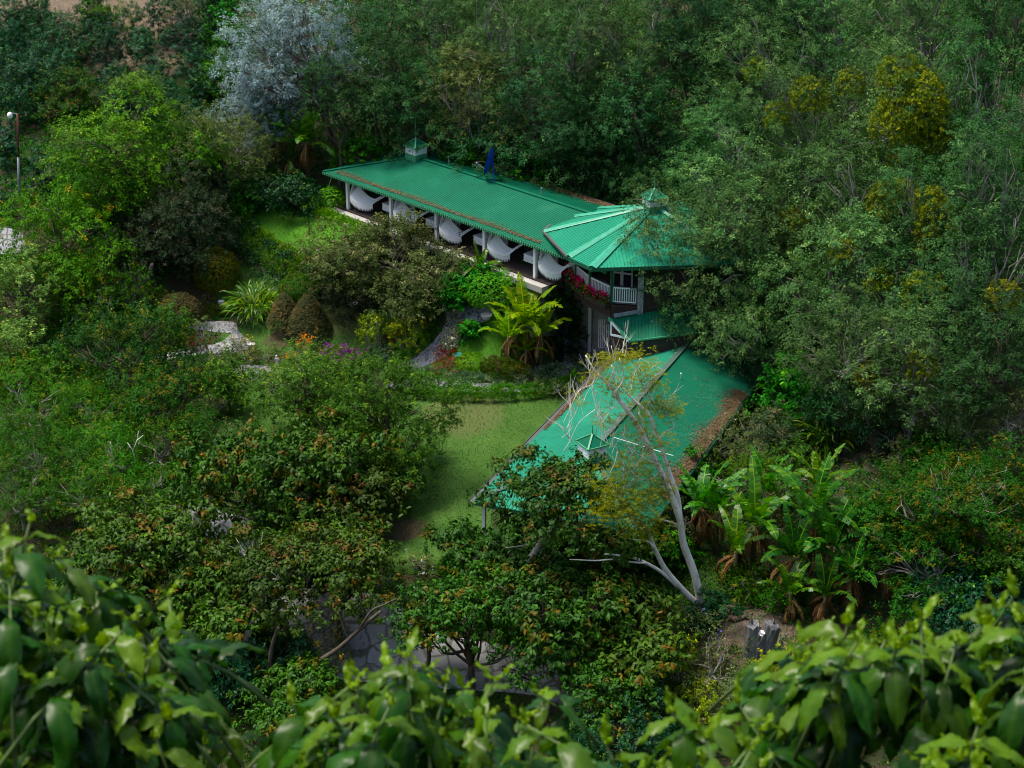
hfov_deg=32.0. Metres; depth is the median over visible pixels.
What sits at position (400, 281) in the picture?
magnolia bush
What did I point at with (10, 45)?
coffee bush
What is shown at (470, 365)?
azalea bush
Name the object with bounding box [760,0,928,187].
forest tree
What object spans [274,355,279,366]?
garden statue
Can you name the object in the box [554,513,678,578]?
bronze tree
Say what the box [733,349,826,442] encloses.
shrub
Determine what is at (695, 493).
banana plant
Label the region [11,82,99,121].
golden shrub
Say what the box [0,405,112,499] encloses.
thicket tree
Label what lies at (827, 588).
banana plant
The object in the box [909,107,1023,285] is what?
forest tree
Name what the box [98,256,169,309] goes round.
shrub
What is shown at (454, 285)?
green shrub
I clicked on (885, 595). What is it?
banana plant
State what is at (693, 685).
yellow shrub
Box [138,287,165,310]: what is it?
garden shrub
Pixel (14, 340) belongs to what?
pale shrub
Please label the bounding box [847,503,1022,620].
shrub
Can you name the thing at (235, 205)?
dark shrub
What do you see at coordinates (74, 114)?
undergrowth
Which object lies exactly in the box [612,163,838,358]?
forest tree
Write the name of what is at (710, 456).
shrub
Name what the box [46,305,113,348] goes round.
garden shrub
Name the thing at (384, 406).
round tree
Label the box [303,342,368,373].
purple bush
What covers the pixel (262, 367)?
front path
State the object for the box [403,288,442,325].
square shrub
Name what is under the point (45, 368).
shrub
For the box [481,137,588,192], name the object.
forest tree
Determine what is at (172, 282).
lawn slope
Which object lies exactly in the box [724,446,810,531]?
banana plant
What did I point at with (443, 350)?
azalea bush
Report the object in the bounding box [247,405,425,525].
bronze tree
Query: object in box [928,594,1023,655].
dark tree
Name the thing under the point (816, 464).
banana plant
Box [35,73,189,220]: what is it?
bright tree
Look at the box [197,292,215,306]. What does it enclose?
ball bush
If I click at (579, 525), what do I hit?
bronze tree
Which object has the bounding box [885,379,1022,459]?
shrub
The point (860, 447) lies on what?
undergrowth
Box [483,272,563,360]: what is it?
banana clump
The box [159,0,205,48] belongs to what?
bare tree
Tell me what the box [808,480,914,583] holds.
banana plant
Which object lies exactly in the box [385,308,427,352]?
thin yellow shrub
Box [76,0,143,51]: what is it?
coffee bush
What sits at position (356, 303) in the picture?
flower shrub
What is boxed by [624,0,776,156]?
forest tree
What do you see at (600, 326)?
lattice door
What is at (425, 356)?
cobbled path
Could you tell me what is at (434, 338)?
weeds
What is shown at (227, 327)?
garden path
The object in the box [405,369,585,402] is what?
flower border
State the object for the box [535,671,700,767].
dark tree
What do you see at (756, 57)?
forest tree
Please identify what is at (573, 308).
green shrub
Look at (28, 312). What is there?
pale shrub
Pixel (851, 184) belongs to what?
forest tree
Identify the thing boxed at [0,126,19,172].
coffee bush
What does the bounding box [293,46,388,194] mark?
forest tree
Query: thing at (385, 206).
cloth table
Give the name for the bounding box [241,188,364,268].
lawn
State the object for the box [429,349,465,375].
azalea bush
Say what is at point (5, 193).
coffee bush
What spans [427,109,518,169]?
forest tree
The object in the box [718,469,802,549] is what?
shrub
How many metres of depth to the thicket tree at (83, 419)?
102.23 m
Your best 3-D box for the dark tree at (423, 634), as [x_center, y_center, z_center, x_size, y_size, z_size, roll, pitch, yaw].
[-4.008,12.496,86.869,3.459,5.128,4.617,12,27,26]
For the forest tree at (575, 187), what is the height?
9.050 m
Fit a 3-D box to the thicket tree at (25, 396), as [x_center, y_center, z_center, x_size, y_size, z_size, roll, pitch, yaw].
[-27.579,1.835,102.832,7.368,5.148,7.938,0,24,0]
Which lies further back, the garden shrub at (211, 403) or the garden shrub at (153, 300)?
the garden shrub at (153, 300)
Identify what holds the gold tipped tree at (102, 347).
on the ground at (736, 628)
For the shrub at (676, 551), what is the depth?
90.11 m
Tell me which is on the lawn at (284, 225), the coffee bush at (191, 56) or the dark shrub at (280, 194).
the dark shrub at (280, 194)
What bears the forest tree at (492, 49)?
on the ground at (736, 628)
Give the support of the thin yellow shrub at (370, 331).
on the lawn garden
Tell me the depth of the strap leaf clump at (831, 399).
100.35 m
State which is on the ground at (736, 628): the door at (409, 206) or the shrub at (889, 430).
the shrub at (889, 430)
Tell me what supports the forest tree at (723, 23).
on the ground at (736, 628)
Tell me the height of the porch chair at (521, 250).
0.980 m
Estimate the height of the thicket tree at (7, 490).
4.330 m
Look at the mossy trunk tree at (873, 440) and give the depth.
95.83 m
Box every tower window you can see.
[614,271,621,284]
[622,271,632,286]
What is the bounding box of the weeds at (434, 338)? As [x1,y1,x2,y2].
[0,0,1023,766]
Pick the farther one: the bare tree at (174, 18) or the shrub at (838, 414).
the bare tree at (174, 18)
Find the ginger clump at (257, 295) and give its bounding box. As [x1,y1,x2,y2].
[220,279,284,327]
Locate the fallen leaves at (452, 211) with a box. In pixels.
[336,170,540,242]
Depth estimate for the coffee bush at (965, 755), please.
2.68 m
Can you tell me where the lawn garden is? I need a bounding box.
[220,304,430,381]
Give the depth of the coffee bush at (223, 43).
134.44 m
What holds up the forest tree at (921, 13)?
on the ground at (736, 628)
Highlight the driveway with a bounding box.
[137,505,657,731]
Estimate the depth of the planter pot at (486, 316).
111.27 m
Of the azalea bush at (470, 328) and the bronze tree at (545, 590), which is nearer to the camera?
the bronze tree at (545, 590)
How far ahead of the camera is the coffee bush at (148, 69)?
131.15 m
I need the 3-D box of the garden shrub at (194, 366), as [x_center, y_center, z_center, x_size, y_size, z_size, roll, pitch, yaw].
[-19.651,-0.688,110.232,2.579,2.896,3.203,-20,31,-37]
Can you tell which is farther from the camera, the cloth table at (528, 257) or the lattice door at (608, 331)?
the cloth table at (528, 257)
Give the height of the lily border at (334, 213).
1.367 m
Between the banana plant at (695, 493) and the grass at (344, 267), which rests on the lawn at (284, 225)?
the grass at (344, 267)
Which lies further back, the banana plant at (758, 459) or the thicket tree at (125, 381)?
the thicket tree at (125, 381)
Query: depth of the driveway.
88.89 m
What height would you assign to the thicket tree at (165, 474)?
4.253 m
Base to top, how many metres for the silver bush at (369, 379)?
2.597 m
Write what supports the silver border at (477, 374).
on the ground at (736, 628)
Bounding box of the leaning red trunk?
[307,13,355,109]
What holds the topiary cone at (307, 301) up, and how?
on the lawn garden
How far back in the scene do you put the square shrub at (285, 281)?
115.38 m
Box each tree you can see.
[0,178,127,297]
[0,362,98,460]
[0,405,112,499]
[0,456,64,530]
[5,454,157,530]
[23,539,184,617]
[25,236,141,325]
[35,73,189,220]
[37,375,151,469]
[41,411,160,506]
[47,294,208,417]
[48,147,159,232]
[49,480,244,626]
[78,359,176,412]
[79,145,251,282]
[79,201,220,287]
[99,457,202,517]
[102,404,212,486]
[104,358,238,468]
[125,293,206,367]
[130,114,247,212]
[140,555,272,676]
[154,413,322,547]
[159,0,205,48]
[159,95,280,197]
[168,157,236,219]
[181,517,335,648]
[193,631,273,712]
[198,344,256,419]
[208,0,394,162]
[209,619,320,695]
[213,610,257,675]
[231,649,339,742]
[232,337,365,432]
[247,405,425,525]
[253,514,408,643]
[257,499,383,546]
[260,598,396,707]
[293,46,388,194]
[298,455,428,537]
[313,341,472,519]
[325,112,401,193]
[326,0,460,142]
[327,10,438,161]
[370,48,481,163]
[372,0,524,140]
[376,558,550,689]
[389,576,458,666]
[406,38,544,165]
[419,512,559,580]
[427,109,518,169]
[431,0,588,161]
[441,41,620,182]
[461,440,623,563]
[472,538,673,694]
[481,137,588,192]
[491,0,654,155]
[509,112,642,202]
[513,29,665,195]
[514,515,621,585]
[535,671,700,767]
[543,628,704,753]
[546,571,703,701]
[547,323,704,615]
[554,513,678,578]
[562,0,725,179]
[567,53,726,204]
[608,147,693,204]
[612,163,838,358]
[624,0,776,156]
[626,9,776,205]
[647,268,790,363]
[648,146,793,348]
[658,74,818,212]
[671,0,864,158]
[680,0,863,175]
[684,291,803,407]
[707,117,873,316]
[709,256,813,393]
[739,190,918,386]
[741,40,892,260]
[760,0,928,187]
[761,270,928,450]
[793,120,943,339]
[796,200,976,406]
[809,15,995,236]
[828,0,1023,184]
[833,301,1011,458]
[838,440,1023,566]
[839,482,939,562]
[851,137,1012,357]
[863,363,896,455]
[901,170,1023,400]
[906,542,1023,651]
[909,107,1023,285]
[920,13,1023,246]
[923,274,1023,454]
[928,0,1023,204]
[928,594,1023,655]
[976,428,1023,539]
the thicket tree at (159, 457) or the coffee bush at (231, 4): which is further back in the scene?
the coffee bush at (231, 4)
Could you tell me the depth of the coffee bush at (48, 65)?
131.20 m
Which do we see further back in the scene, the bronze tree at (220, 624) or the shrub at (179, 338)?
the shrub at (179, 338)
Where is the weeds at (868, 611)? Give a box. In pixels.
[0,83,1023,767]
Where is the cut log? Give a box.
[731,616,743,621]
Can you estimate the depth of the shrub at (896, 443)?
94.49 m
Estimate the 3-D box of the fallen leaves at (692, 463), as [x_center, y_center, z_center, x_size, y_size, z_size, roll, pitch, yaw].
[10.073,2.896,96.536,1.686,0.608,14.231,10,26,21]
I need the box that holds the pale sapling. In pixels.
[108,67,160,139]
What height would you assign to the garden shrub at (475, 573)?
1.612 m
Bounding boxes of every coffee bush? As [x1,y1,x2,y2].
[0,0,36,40]
[0,17,49,75]
[0,47,49,101]
[0,76,56,135]
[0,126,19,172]
[0,175,19,215]
[0,504,272,767]
[1,44,81,104]
[7,0,81,45]
[16,137,65,199]
[25,9,96,77]
[69,12,112,66]
[72,0,119,25]
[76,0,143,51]
[87,19,138,89]
[90,58,137,120]
[97,85,154,122]
[115,0,173,58]
[123,24,174,73]
[133,53,175,116]
[135,74,196,130]
[145,0,197,42]
[160,14,214,66]
[162,42,218,98]
[162,94,217,135]
[181,63,224,123]
[189,0,225,39]
[191,47,248,112]
[197,15,255,84]
[203,0,256,48]
[247,625,614,767]
[599,675,818,767]
[696,568,1023,767]
[793,693,1023,767]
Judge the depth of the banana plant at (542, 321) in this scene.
109.76 m
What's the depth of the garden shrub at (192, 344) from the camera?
114.51 m
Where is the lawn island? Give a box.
[404,313,521,381]
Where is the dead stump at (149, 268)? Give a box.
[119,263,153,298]
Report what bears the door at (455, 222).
in the lodge building
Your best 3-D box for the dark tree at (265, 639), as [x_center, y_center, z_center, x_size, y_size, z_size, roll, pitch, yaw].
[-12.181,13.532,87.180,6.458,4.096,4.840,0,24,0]
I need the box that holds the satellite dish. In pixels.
[476,147,497,179]
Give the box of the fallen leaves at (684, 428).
[596,374,744,511]
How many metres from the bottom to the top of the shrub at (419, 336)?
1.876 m
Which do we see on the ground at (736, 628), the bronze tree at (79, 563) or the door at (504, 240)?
the bronze tree at (79, 563)
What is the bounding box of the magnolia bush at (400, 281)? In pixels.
[284,207,487,333]
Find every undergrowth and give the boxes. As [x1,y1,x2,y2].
[0,0,1023,409]
[0,243,1023,767]
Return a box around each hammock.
[350,185,385,210]
[393,200,427,225]
[439,216,473,243]
[487,233,522,261]
[538,251,573,280]
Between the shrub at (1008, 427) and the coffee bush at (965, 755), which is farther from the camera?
the shrub at (1008, 427)
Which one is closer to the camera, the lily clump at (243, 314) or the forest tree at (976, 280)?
the forest tree at (976, 280)
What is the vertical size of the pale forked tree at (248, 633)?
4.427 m
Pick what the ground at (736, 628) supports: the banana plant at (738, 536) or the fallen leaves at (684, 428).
the banana plant at (738, 536)
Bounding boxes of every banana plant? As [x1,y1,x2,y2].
[247,100,302,174]
[261,105,340,182]
[270,138,310,175]
[276,624,320,662]
[459,240,505,295]
[478,306,534,360]
[505,295,571,367]
[510,329,547,368]
[661,459,746,550]
[683,468,756,554]
[707,501,773,587]
[716,456,793,573]
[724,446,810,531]
[752,503,850,595]
[757,556,827,625]
[767,452,860,571]
[788,548,865,623]
[789,443,855,520]
[796,485,882,594]
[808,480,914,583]
[816,528,890,612]
[848,511,926,602]
[874,502,916,566]
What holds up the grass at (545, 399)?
on the ground at (736, 628)
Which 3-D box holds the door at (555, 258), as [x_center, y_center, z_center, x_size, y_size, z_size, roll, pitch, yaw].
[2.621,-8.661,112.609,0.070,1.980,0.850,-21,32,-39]
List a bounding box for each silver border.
[389,363,505,387]
[509,356,597,385]
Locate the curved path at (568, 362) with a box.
[382,336,600,391]
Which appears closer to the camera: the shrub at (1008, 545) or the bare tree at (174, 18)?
the shrub at (1008, 545)
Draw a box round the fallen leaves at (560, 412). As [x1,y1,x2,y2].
[543,356,614,429]
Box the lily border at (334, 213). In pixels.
[312,206,370,235]
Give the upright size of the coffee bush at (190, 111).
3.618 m
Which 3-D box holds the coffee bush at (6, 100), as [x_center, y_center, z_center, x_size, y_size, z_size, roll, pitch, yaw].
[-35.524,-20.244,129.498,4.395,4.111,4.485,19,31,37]
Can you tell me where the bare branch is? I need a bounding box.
[127,431,141,466]
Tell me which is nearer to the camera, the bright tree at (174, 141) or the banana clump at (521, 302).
the banana clump at (521, 302)
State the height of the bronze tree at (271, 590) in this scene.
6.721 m
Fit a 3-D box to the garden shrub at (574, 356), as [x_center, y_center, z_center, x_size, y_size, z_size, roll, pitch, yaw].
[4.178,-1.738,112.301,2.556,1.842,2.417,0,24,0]
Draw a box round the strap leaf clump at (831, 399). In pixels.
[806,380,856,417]
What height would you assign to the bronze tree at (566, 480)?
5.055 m
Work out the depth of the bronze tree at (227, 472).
93.84 m
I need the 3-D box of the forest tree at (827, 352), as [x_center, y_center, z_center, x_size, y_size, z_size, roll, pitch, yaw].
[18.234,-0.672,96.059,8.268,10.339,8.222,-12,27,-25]
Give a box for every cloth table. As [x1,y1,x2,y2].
[382,200,398,212]
[425,216,445,228]
[473,233,494,245]
[523,250,545,264]
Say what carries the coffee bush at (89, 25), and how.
on the ground at (736, 628)
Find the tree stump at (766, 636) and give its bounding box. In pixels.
[743,618,779,660]
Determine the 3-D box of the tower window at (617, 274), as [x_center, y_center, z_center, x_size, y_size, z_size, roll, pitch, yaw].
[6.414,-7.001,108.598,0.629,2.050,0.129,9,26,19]
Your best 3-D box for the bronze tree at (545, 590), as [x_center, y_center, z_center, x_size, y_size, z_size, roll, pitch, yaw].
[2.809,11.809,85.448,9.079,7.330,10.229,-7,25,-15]
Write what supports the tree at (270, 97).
on the ground at (736, 628)
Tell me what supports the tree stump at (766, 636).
on the ground at (736, 628)
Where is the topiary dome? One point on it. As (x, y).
(194, 302)
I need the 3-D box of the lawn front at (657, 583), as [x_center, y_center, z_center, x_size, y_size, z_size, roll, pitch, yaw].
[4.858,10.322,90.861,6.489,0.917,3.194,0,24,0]
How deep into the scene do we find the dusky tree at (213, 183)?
120.93 m
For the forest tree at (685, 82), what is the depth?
115.60 m
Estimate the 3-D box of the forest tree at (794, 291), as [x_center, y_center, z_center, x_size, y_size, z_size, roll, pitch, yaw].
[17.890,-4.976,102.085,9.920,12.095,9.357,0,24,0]
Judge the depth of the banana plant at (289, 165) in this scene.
126.30 m
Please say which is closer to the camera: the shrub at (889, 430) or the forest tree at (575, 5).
the shrub at (889, 430)
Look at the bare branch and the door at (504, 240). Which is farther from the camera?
the door at (504, 240)
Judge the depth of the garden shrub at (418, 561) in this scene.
91.32 m
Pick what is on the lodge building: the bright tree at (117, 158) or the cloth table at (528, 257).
the cloth table at (528, 257)
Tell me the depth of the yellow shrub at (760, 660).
82.58 m
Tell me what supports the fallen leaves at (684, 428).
on the lodge building
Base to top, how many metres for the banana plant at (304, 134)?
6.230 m
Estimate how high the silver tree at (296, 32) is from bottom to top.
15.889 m
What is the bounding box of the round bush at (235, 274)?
[191,246,240,293]
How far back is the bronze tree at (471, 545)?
89.04 m
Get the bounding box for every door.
[407,204,415,210]
[452,220,460,228]
[500,237,507,244]
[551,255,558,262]
[598,319,604,347]
[606,324,609,352]
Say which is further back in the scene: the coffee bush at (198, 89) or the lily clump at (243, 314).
the coffee bush at (198, 89)
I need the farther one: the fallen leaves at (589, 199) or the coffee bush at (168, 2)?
the coffee bush at (168, 2)
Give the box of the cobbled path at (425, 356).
[397,294,502,368]
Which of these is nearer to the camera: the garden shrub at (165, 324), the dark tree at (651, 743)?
the dark tree at (651, 743)
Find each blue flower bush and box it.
[656,608,756,721]
[676,586,746,645]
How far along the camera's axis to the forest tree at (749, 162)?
106.29 m
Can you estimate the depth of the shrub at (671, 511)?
90.91 m
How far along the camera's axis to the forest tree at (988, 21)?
102.97 m
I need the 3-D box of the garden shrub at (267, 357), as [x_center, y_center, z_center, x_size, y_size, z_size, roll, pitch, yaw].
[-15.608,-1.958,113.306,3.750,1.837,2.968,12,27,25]
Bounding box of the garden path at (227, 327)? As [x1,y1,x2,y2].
[150,321,251,363]
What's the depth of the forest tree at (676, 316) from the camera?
103.98 m
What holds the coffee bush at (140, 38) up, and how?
on the ground at (736, 628)
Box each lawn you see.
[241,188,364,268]
[339,391,568,573]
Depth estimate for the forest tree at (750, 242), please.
104.60 m
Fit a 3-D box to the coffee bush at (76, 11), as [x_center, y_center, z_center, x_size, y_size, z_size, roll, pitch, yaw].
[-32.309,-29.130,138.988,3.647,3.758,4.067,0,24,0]
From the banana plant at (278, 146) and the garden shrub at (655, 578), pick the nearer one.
the garden shrub at (655, 578)
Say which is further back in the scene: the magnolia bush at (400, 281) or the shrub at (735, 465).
the magnolia bush at (400, 281)
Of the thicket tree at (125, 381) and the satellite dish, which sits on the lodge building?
the satellite dish
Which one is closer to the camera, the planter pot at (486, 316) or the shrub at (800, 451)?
the shrub at (800, 451)
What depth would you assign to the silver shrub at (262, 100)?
126.12 m
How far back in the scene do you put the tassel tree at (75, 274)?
112.97 m
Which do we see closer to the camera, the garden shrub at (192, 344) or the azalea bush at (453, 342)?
the azalea bush at (453, 342)
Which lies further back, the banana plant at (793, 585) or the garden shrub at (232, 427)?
the garden shrub at (232, 427)
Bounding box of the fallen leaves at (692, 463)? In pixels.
[656,387,747,498]
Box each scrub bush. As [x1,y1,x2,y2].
[685,659,777,715]
[852,608,939,648]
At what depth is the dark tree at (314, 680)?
83.74 m
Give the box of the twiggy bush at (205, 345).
[178,315,239,377]
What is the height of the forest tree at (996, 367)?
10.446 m
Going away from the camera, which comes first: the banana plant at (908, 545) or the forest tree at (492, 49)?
the banana plant at (908, 545)
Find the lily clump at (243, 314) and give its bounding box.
[239,310,267,324]
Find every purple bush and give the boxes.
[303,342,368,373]
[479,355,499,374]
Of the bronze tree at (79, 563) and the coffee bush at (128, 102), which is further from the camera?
the coffee bush at (128, 102)
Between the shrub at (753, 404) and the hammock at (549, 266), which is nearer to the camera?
the shrub at (753, 404)
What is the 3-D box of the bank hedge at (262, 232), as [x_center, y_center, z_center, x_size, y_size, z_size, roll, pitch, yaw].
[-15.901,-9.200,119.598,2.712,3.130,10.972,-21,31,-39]
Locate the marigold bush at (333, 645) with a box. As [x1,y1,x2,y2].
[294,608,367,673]
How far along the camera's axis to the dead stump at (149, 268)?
117.56 m
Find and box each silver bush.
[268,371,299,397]
[284,351,357,395]
[326,359,391,401]
[366,340,401,362]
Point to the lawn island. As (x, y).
(474, 342)
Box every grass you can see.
[157,257,671,602]
[247,192,516,381]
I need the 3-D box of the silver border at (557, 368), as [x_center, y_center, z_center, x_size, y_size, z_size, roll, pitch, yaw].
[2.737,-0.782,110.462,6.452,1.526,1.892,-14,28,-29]
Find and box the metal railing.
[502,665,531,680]
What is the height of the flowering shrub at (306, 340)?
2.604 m
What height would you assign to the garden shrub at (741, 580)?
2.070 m
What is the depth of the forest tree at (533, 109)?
118.13 m
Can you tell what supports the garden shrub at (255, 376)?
on the ground at (736, 628)
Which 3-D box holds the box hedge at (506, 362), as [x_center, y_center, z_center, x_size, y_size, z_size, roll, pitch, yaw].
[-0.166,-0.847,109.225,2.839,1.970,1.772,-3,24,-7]
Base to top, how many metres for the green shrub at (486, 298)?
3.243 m
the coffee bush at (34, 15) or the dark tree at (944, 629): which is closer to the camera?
the dark tree at (944, 629)
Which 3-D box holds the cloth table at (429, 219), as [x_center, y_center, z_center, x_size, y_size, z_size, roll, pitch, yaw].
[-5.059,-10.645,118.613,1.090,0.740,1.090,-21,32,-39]
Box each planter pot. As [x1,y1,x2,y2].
[452,352,462,358]
[480,312,491,321]
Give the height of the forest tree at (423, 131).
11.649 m
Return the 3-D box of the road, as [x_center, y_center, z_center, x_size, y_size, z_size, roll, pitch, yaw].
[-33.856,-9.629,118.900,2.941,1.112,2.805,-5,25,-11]
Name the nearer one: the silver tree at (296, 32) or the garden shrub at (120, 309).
the garden shrub at (120, 309)
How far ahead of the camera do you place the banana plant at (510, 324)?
109.59 m
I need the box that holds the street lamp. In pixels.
[2,112,20,197]
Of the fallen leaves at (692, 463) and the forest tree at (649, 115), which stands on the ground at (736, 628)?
the forest tree at (649, 115)
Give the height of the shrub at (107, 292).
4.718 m
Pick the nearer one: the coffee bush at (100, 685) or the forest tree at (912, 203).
the coffee bush at (100, 685)
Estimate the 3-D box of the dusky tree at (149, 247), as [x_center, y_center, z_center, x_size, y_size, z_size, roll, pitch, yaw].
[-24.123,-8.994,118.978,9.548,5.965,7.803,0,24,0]
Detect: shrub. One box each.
[0,240,73,332]
[0,316,54,384]
[0,344,118,413]
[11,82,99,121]
[22,60,103,115]
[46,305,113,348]
[53,270,131,339]
[73,296,142,340]
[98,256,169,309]
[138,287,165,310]
[148,308,182,338]
[177,334,211,350]
[180,353,211,383]
[184,416,241,456]
[186,386,236,427]
[202,86,297,169]
[214,333,263,367]
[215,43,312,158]
[216,379,295,455]
[218,173,270,224]
[233,340,294,365]
[236,168,329,221]
[238,365,270,387]
[263,364,295,386]
[277,272,324,299]
[280,328,328,363]
[308,262,387,327]
[318,185,345,209]
[354,310,400,356]
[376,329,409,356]
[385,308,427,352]
[401,549,438,574]
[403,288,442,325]
[429,262,479,311]
[431,551,467,577]
[438,259,509,311]
[458,265,525,309]
[459,565,485,583]
[525,372,571,399]
[542,282,591,340]
[562,343,596,369]
[602,567,666,584]
[638,512,705,590]
[643,471,709,557]
[650,634,714,712]
[658,679,732,734]
[679,443,717,510]
[681,439,792,526]
[699,423,749,473]
[702,551,770,607]
[717,400,805,466]
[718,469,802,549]
[722,432,830,506]
[732,399,822,462]
[733,325,797,416]
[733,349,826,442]
[742,656,802,683]
[752,581,805,617]
[752,639,817,682]
[782,361,885,453]
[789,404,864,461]
[847,387,916,461]
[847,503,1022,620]
[862,402,944,477]
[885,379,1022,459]
[891,421,999,478]
[925,490,1023,589]
[966,378,1023,474]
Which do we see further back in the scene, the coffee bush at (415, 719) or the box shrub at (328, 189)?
the box shrub at (328, 189)
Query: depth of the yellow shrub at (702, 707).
81.91 m
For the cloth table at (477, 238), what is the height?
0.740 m
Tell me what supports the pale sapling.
on the ground at (736, 628)
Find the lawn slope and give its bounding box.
[156,257,287,318]
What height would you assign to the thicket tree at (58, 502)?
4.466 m
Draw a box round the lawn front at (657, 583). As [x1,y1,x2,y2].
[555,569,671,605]
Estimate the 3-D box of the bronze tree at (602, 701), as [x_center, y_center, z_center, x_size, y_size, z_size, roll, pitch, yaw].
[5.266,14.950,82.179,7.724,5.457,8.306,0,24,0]
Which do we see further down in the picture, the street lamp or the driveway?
the driveway
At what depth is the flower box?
107.83 m
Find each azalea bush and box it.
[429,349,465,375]
[431,344,457,357]
[439,323,476,356]
[451,351,487,371]
[454,317,486,345]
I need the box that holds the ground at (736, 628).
[0,0,1023,767]
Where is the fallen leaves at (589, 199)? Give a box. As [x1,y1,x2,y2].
[452,156,614,205]
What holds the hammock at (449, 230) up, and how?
hanging from the lodge building
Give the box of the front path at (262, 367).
[235,364,321,375]
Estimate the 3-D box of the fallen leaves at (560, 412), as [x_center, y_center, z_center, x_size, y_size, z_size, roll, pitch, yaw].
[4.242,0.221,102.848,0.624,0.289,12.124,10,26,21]
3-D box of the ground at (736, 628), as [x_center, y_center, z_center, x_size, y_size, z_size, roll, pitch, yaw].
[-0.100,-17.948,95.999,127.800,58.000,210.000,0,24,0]
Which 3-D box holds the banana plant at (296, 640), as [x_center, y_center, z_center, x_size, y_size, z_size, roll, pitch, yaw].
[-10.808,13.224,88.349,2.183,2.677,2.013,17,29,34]
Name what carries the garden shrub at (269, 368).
on the ground at (736, 628)
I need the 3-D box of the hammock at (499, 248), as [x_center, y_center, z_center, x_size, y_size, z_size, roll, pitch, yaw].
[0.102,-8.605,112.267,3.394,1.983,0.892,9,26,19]
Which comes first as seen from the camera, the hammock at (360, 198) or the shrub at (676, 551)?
the shrub at (676, 551)
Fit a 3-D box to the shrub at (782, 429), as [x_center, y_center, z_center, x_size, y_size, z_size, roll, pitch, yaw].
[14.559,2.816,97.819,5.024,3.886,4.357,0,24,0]
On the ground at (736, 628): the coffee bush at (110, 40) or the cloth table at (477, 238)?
the coffee bush at (110, 40)
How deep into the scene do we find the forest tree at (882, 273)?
97.02 m
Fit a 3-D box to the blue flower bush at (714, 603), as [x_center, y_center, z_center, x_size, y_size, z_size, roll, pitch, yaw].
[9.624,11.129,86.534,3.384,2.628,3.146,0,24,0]
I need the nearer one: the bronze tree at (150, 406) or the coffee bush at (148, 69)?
the bronze tree at (150, 406)
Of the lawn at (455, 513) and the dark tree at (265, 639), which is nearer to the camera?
the dark tree at (265, 639)
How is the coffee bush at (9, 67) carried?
on the ground at (736, 628)
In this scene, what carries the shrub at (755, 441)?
on the ground at (736, 628)
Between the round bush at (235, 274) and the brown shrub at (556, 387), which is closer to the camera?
the brown shrub at (556, 387)
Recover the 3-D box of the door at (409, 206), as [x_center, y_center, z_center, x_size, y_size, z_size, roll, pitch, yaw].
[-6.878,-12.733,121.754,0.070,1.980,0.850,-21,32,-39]
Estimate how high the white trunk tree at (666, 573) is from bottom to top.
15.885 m
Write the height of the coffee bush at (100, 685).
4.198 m
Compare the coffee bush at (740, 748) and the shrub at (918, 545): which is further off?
the shrub at (918, 545)
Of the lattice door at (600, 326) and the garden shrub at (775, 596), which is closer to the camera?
the garden shrub at (775, 596)
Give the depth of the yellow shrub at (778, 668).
83.34 m
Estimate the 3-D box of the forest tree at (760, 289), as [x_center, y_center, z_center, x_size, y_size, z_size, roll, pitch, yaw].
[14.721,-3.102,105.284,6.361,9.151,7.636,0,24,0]
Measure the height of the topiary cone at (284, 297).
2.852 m
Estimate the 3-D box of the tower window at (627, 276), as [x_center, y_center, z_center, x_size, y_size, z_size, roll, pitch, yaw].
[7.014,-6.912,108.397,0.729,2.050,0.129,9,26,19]
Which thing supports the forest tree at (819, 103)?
on the ground at (736, 628)
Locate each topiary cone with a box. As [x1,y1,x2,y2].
[265,292,301,331]
[284,292,332,340]
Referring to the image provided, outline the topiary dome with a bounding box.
[159,292,203,327]
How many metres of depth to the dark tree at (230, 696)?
84.81 m
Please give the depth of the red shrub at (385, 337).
113.00 m
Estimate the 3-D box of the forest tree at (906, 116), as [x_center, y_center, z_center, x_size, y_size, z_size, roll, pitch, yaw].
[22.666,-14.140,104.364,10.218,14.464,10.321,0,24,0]
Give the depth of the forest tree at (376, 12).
127.98 m
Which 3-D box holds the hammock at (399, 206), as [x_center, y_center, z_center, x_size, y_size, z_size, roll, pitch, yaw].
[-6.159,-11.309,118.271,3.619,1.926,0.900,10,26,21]
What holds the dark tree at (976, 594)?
on the ground at (736, 628)
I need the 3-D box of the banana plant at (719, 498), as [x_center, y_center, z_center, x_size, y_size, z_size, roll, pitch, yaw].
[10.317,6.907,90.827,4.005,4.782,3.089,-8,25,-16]
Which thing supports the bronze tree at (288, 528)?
on the ground at (736, 628)
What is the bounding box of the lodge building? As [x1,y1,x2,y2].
[322,117,773,587]
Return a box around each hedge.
[190,297,248,320]
[223,209,327,283]
[224,219,324,301]
[488,354,531,385]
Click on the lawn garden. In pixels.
(334, 340)
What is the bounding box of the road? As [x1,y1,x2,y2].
[0,227,25,253]
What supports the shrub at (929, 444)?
on the ground at (736, 628)
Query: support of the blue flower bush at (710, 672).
on the ground at (736, 628)
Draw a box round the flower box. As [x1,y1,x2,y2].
[561,261,610,308]

